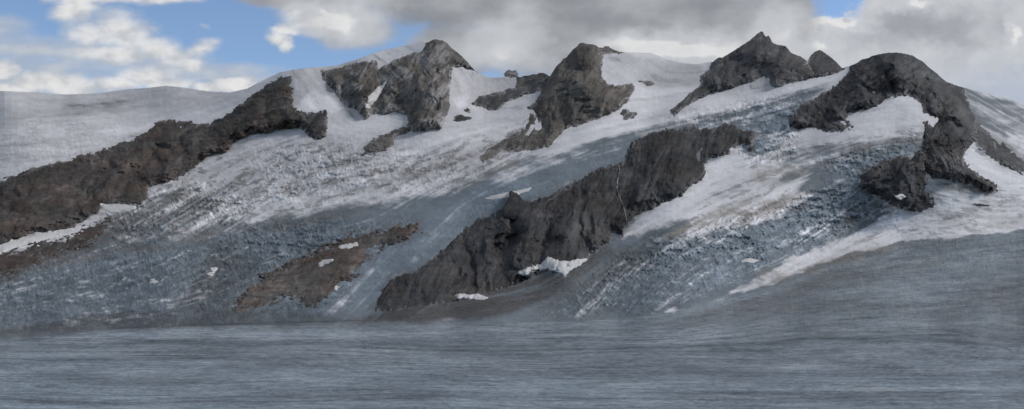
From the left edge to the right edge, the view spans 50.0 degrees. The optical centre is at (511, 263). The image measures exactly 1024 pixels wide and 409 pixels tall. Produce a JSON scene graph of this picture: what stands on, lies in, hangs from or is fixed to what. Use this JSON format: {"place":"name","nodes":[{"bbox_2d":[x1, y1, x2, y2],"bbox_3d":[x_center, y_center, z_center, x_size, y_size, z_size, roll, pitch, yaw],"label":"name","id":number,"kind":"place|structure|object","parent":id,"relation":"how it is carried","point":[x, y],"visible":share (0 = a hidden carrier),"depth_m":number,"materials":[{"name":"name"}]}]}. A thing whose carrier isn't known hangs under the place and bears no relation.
{"place":"outdoors","nodes":[
{"label":"outdoors","id":0,"kind":"place"},
{"bbox_2d":[0,61,102,94],"bbox_3d":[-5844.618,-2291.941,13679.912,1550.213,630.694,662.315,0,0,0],"label":"cloud","id":1,"kind":"structure","parent":0,"point":[42,82],"depth_m":13700.46,"materials":[{"name":"white"}]},
{"bbox_2d":[45,0,191,19],"bbox_3d":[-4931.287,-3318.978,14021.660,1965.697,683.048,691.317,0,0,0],"label":"cloud","id":2,"kind":"structure","parent":0,"point":[69,9],"depth_m":13863.60,"materials":[{"name":"white"}]},
{"bbox_2d":[0,17,273,86],"bbox_3d":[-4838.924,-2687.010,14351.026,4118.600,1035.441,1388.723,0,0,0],"label":"cloud","id":3,"kind":"structure","parent":0,"point":[51,55],"depth_m":14182.31,"materials":[{"name":"white"}]},
{"bbox_2d":[66,10,217,65],"bbox_3d":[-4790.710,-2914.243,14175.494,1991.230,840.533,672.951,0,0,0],"label":"cloud","id":4,"kind":"structure","parent":0,"point":[123,37],"depth_m":14137.15,"materials":[{"name":"white"}]},
{"bbox_2d":[94,59,201,91],"bbox_3d":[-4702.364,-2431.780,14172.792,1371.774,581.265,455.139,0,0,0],"label":"cloud","id":5,"kind":"structure","parent":0,"point":[139,78],"depth_m":14184.99,"materials":[{"name":"white"}]},
{"bbox_2d":[195,76,257,91],"bbox_3d":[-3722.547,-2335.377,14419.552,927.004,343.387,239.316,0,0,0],"label":"cloud","id":6,"kind":"structure","parent":0,"point":[228,84],"depth_m":14423.84,"materials":[{"name":"white"}]},
{"bbox_2d":[267,24,298,51],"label":"cloud","id":7,"kind":"structure","parent":0,"point":[280,36],"depth_m":14565.34,"materials":[{"name":"white"}]},
{"bbox_2d":[320,39,476,132],"bbox_3d":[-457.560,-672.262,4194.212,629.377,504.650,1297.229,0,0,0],"label":"mountain peak","id":8,"kind":"structure","parent":0,"point":[415,90],"depth_m":3928.50,"materials":[{"name":"grey stone"}]},
{"bbox_2d":[366,82,385,107],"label":"snow patch","id":9,"kind":"object","parent":8,"relation":"on","point":[373,96],"visible":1,"depth_m":3853.62,"materials":[{"name":"white snow"}]},
{"bbox_2d":[0,0,863,92],"label":"sky","id":10,"kind":"structure","parent":0,"point":[241,30],"materials":[{"name":"blue"}]},
{"bbox_2d":[0,41,1023,340],"bbox_3d":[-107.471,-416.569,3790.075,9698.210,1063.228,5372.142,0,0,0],"label":"snowy mountainside","id":11,"kind":"structure","parent":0,"point":[240,213],"depth_m":2945.99,"materials":[{"name":"white snow"}]},
{"bbox_2d":[0,228,76,253],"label":"snow patch","id":12,"kind":"object","parent":11,"relation":"on","point":[17,243],"visible":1,"depth_m":2672.67,"materials":[{"name":"white snow"}]},
{"bbox_2d":[0,216,111,280],"bbox_3d":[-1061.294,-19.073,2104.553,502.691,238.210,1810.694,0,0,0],"label":"rocky bank","id":13,"kind":"structure","parent":11,"relation":"on","point":[28,256],"depth_m":2577.42,"materials":[{"name":"stone"}]},
{"bbox_2d":[99,203,135,211],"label":"snow patch","id":14,"kind":"object","parent":11,"relation":"on","point":[114,208],"visible":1,"depth_m":3033.53,"materials":[{"name":"white snow"}]},
{"bbox_2d":[0,76,306,244],"bbox_3d":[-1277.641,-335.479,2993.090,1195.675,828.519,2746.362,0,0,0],"label":"rock ridge","id":15,"kind":"object","parent":11,"relation":"on","point":[59,195],"visible":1,"depth_m":3373.04,"materials":[{"name":"grey stone"}]},
{"bbox_2d":[149,278,163,283],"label":"snow patch","id":16,"kind":"object","parent":11,"relation":"on","point":[153,281],"visible":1,"depth_m":2212.77,"materials":[{"name":"white snow"}]},
{"bbox_2d":[203,267,217,275],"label":"snow patch","id":17,"kind":"object","parent":11,"relation":"on","point":[214,269],"visible":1,"depth_m":2387.03,"materials":[{"name":"white snow"}]},
{"bbox_2d":[296,110,327,139],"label":"rock buttress","id":18,"kind":"object","parent":11,"relation":"on","point":[313,125],"visible":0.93,"depth_m":3630.98,"materials":[{"name":"stone"}]},
{"bbox_2d":[233,222,423,312],"bbox_3d":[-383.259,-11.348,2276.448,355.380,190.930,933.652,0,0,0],"label":"rock outcrop","id":19,"kind":"object","parent":11,"relation":"on","point":[310,278],"visible":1,"depth_m":2294.67,"materials":[{"name":"brown stone"}]},
{"bbox_2d":[319,259,333,266],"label":"snow patch","id":20,"kind":"object","parent":19,"relation":"on","point":[324,262],"visible":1,"depth_m":2357.00,"materials":[{"name":"white snow"}]},
{"bbox_2d":[338,242,357,248],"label":"snow patch","id":21,"kind":"object","parent":19,"relation":"on","point":[349,245],"visible":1,"depth_m":2499.41,"materials":[{"name":"white snow"}]},
{"bbox_2d":[360,124,410,155],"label":"rock outcrop","id":22,"kind":"object","parent":11,"relation":"on","point":[380,143],"visible":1,"depth_m":3492.83,"materials":[{"name":"grey stone"}]},
{"bbox_2d":[453,114,471,121],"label":"rock outcrop","id":23,"kind":"object","parent":11,"relation":"on","point":[458,118],"visible":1,"depth_m":3760.80,"materials":[{"name":"stone"}]},
{"bbox_2d":[485,187,530,199],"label":"snow patch","id":24,"kind":"object","parent":11,"relation":"on","point":[501,196],"visible":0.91,"depth_m":2852.91,"materials":[{"name":"white snow"}]},
{"bbox_2d":[471,73,548,110],"bbox_3d":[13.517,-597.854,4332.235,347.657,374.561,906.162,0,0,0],"label":"rocky crest","id":25,"kind":"object","parent":11,"relation":"on","point":[527,85],"visible":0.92,"depth_m":4098.91,"materials":[{"name":"grey stone"}]},
{"bbox_2d":[504,70,518,77],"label":"rock outcrop","id":26,"kind":"object","parent":11,"relation":"on","point":[510,74],"visible":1,"depth_m":4484.42,"materials":[{"name":"grey stone"}]},
{"bbox_2d":[373,122,756,311],"bbox_3d":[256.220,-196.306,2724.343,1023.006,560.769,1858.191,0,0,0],"label":"rock buttress","id":27,"kind":"object","parent":11,"relation":"on","point":[582,218],"visible":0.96,"depth_m":2567.36,"materials":[{"name":"stone"}]},
{"bbox_2d":[455,293,487,299],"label":"snow patch","id":28,"kind":"object","parent":27,"relation":"on","point":[476,296],"visible":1,"depth_m":1988.72,"materials":[{"name":"white snow"}]},
{"bbox_2d":[516,257,586,276],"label":"snow patch","id":29,"kind":"object","parent":27,"relation":"on","point":[564,267],"visible":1,"depth_m":2207.80,"materials":[{"name":"white snow"}]},
{"bbox_2d":[620,109,637,119],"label":"rock outcrop","id":30,"kind":"object","parent":11,"relation":"on","point":[626,114],"visible":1,"depth_m":3767.61,"materials":[{"name":"stone"}]},
{"bbox_2d":[638,80,653,85],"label":"rock outcrop","id":31,"kind":"object","parent":11,"relation":"on","point":[648,83],"visible":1,"depth_m":4291.85,"materials":[{"name":"grey stone"}]},
{"bbox_2d":[741,258,758,262],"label":"snow patch","id":32,"kind":"object","parent":11,"relation":"on","point":[749,260],"visible":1,"depth_m":2405.06,"materials":[{"name":"white snow"}]},
{"bbox_2d":[787,256,797,262],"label":"snow patch","id":33,"kind":"object","parent":11,"relation":"on","point":[792,259],"visible":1,"depth_m":2516.10,"materials":[{"name":"white snow"}]},
{"bbox_2d":[859,148,934,211],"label":"rock outcrop","id":34,"kind":"object","parent":11,"relation":"on","point":[890,179],"visible":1,"depth_m":2936.68,"materials":[{"name":"stone"}]},
{"bbox_2d":[895,194,905,199],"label":"snow patch","id":35,"kind":"object","parent":34,"relation":"on","point":[900,196],"visible":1,"depth_m":2845.19,"materials":[{"name":"white snow"}]},
{"bbox_2d":[973,203,989,206],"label":"rock outcrop","id":36,"kind":"object","parent":11,"relation":"on","point":[979,205],"visible":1,"depth_m":3012.03,"materials":[{"name":"stone"}]},
{"bbox_2d":[974,122,1023,175],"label":"scree rib","id":37,"kind":"object","parent":11,"relation":"on","point":[1001,154],"visible":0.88,"depth_m":3345.88,"materials":[{"name":"grey stone"}]},
{"bbox_2d":[0,230,1023,408],"bbox_3d":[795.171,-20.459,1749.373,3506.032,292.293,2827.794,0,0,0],"label":"valley glacier","id":38,"kind":"object","parent":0,"point":[939,325],"visible":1,"depth_m":1194.70,"materials":[{"name":"grey ice"}]},
{"bbox_2d":[240,0,817,76],"bbox_3d":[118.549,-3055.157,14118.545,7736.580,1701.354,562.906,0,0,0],"label":"cloud","id":39,"kind":"structure","parent":0,"point":[525,37],"depth_m":14303.92,"materials":[{"name":"white"}]},
{"bbox_2d":[480,43,634,162],"bbox_3d":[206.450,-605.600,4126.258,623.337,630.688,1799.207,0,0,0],"label":"mountain peak","id":40,"kind":"structure","parent":0,"point":[577,90],"depth_m":3797.63,"materials":[{"name":"grey stone"}]},
{"bbox_2d":[669,31,830,116],"bbox_3d":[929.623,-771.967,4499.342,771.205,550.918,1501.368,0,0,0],"label":"mountain peak","id":41,"kind":"structure","parent":0,"point":[758,55],"depth_m":4228.80,"materials":[{"name":"grey stone"}]},
{"bbox_2d":[749,76,769,88],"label":"snow patch","id":42,"kind":"object","parent":41,"relation":"on","point":[763,81],"visible":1,"depth_m":4085.39,"materials":[{"name":"white snow"}]},
{"bbox_2d":[808,50,845,76],"bbox_3d":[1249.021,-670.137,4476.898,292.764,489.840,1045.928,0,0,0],"label":"mountain peak","id":43,"kind":"structure","parent":0,"point":[821,62],"depth_m":4211.69,"materials":[{"name":"grey stone"}]},
{"bbox_2d":[788,52,997,192],"bbox_3d":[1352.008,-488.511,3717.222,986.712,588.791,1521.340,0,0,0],"label":"mountain peak","id":44,"kind":"structure","parent":0,"point":[950,137],"depth_m":3492.26,"materials":[{"name":"stone"}]},
{"bbox_2d":[810,0,1023,103],"bbox_3d":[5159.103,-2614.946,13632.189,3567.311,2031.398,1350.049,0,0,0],"label":"cloud","id":45,"kind":"structure","parent":0,"point":[976,45],"depth_m":13669.00,"materials":[{"name":"white"}]}
]}

